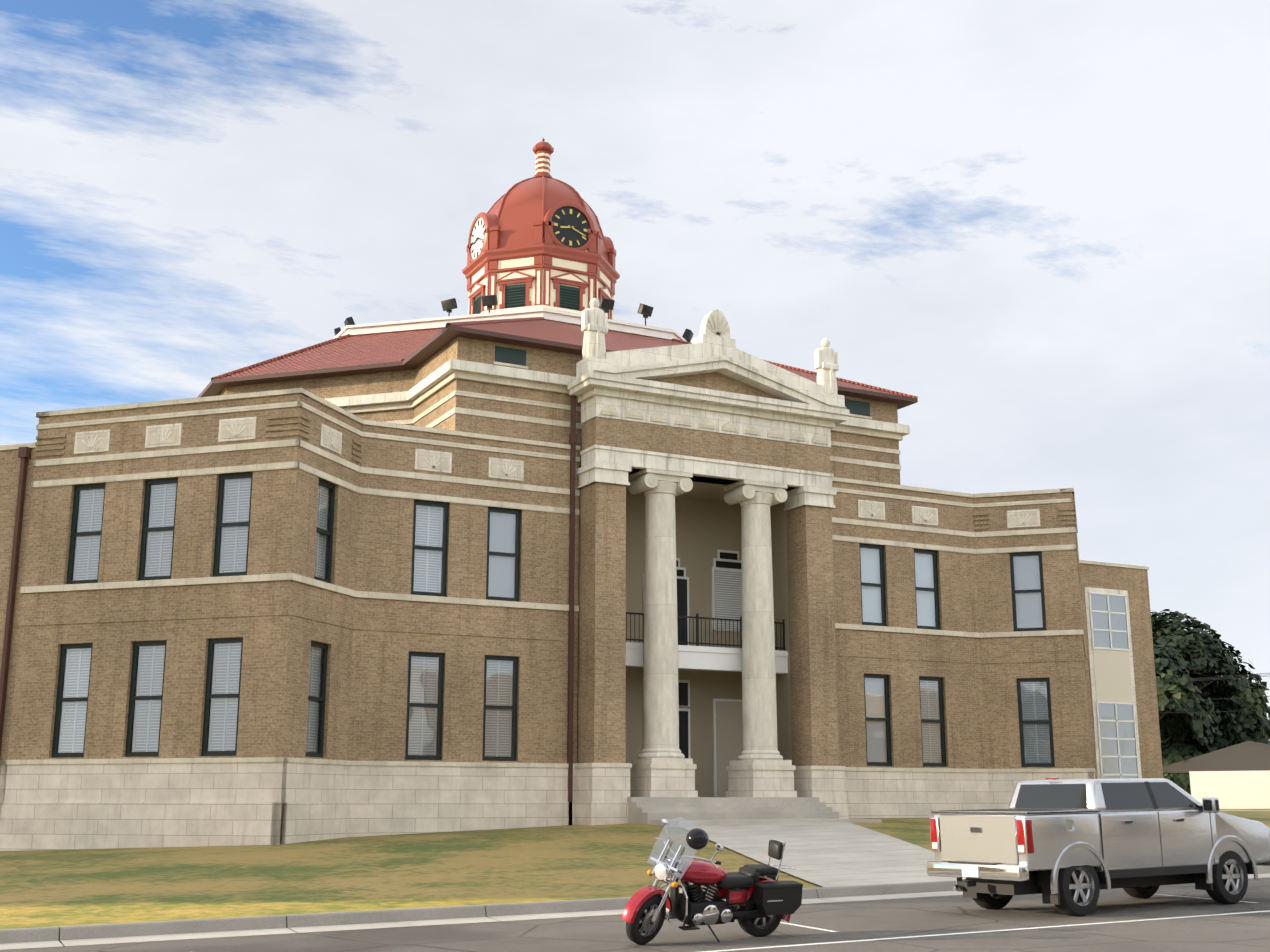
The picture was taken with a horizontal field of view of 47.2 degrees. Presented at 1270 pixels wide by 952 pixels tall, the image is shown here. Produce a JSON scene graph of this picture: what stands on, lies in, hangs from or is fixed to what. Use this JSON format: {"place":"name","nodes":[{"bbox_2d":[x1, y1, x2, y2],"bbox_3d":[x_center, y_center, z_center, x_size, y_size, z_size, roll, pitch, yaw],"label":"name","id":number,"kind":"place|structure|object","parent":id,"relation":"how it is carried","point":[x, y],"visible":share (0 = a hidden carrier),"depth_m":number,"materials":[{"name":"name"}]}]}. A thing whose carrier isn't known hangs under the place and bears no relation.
{"place":"outdoors","nodes":[
{"label":"outdoors","id":0,"kind":"place"},
{"bbox_2d":[8,337,1091,796],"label":"brick walls","id":1,"kind":"structure","parent":0,"point":[278,627],"depth_m":42.02,"materials":[{"name":"brown brick"}]},
{"bbox_2d":[51,346,1054,796],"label":"windows","id":2,"kind":"structure","parent":1,"relation":"in","point":[425,668],"depth_m":40.94,"materials":[{"name":"grey glass"}]},
{"bbox_2d":[211,308,917,399],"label":"roof","id":3,"kind":"structure","parent":1,"relation":"on","point":[368,343],"depth_m":50.72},
{"bbox_2d":[462,137,619,319],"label":"clock tower dome","id":4,"kind":"structure","parent":3,"relation":"on","point":[538,239],"depth_m":56.94,"materials":[{"name":"red metal"}]},
{"bbox_2d":[0,442,1162,778],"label":"building side wings","id":5,"kind":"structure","parent":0,"point":[1122,692],"depth_m":56.42},
{"bbox_2d":[0,811,1269,928],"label":"lawn","id":6,"kind":"structure","parent":0,"point":[55,888],"depth_m":27.72,"materials":[{"name":"green plant"}]},
{"bbox_2d":[0,877,1269,951],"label":"street","id":7,"kind":"structure","parent":0,"point":[921,916],"depth_m":19.05,"materials":[{"name":"grey asphalt"}]},
{"bbox_2d":[621,817,802,944],"bbox_3d":[0.923,5.056,18.312,2.539,1.544,1.024,6,-4,-29],"label":"motorcycle","id":8,"kind":"object","parent":7,"relation":"on","point":[761,900],"visible":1,"depth_m":18.11,"materials":[{"name":"red metal"}]},
{"bbox_2d":[701,894,1269,951],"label":"street markings","id":9,"kind":"object","parent":7,"relation":"on","point":[971,932],"visible":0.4,"depth_m":19.10,"materials":[{"name":"white paint"}]},
{"bbox_2d":[926,778,1269,916],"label":"pickup truck","id":10,"kind":"object","parent":7,"relation":"on","point":[1070,847],"visible":1,"depth_m":21.65,"materials":[{"name":"silver metal"}]},
{"bbox_2d":[0,0,1269,740],"label":"sky","id":11,"kind":"structure","parent":0,"point":[1044,225],"materials":[{"name":"white"}]},
{"bbox_2d":[650,819,955,886],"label":"front path","id":12,"kind":"structure","parent":0,"point":[843,836],"depth_m":32.32,"materials":[{"name":"concrete"}]},
{"bbox_2d":[1157,673,1269,712],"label":"power lines","id":13,"kind":"object","parent":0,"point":[1176,680],"visible":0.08,"depth_m":104.40,"materials":[{"name":"black metal"}]},
{"bbox_2d":[1220,809,1269,810],"bbox_3d":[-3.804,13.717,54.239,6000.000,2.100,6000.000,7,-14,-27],"label":"ground","id":14,"kind":"structure","parent":0,"point":[1249,809],"depth_m":103.89,"materials":[{"name":"green plant"}]},
{"bbox_2d":[0,298,1095,850],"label":"stone trim","id":15,"kind":"structure","parent":14,"relation":"on","point":[108,804],"depth_m":42.97,"materials":[{"name":"beige stone"}]},
{"bbox_2d":[334,295,693,341],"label":"floodlights","id":16,"kind":"object","parent":15,"relation":"on","point":[490,301],"visible":0.81,"depth_m":53.53,"materials":[{"name":"black metal"}]},
{"bbox_2d":[626,612,784,650],"bbox_3d":[1.929,4.766,45.005,6.460,1.020,0.060,7,-14,-27],"label":"balcony railing","id":17,"kind":"object","parent":15,"relation":"on","point":[697,617],"visible":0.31,"depth_m":45.17,"materials":[{"name":"black metal"}]},
{"bbox_2d":[0,865,1269,949],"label":"street kerb","id":18,"kind":"structure","parent":14,"relation":"on","point":[37,937],"depth_m":20.89,"materials":[{"name":"concrete"}]},
{"bbox_2d":[1161,740,1202,794],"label":"bush","id":19,"kind":"object","parent":14,"relation":"on","point":[1174,752],"visible":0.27,"depth_m":114.76,"materials":[{"name":"green plant"}]},
{"bbox_2d":[1153,640,1217,753],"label":"tree","id":20,"kind":"object","parent":14,"relation":"on","point":[1199,728],"visible":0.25,"depth_m":115.12,"materials":[{"name":"green plant"}]},
{"bbox_2d":[1151,609,1244,750],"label":"tree","id":21,"kind":"object","parent":14,"relation":"on","point":[1174,634],"visible":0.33,"depth_m":120.75,"materials":[{"name":"green plant"}]},
{"bbox_2d":[1163,741,1269,808],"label":"house","id":22,"kind":"structure","parent":14,"relation":"on","point":[1236,776],"depth_m":110.41,"materials":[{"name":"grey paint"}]},
{"bbox_2d":[1170,639,1269,744],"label":"tree","id":23,"kind":"object","parent":14,"relation":"on","point":[1254,721],"visible":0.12,"depth_m":123.81,"materials":[{"name":"green plant"}]},
{"bbox_2d":[1230,697,1269,744],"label":"tree","id":24,"kind":"object","parent":14,"relation":"on","point":[1267,726],"visible":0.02,"depth_m":135.23,"materials":[{"name":"green plant"}]}
]}

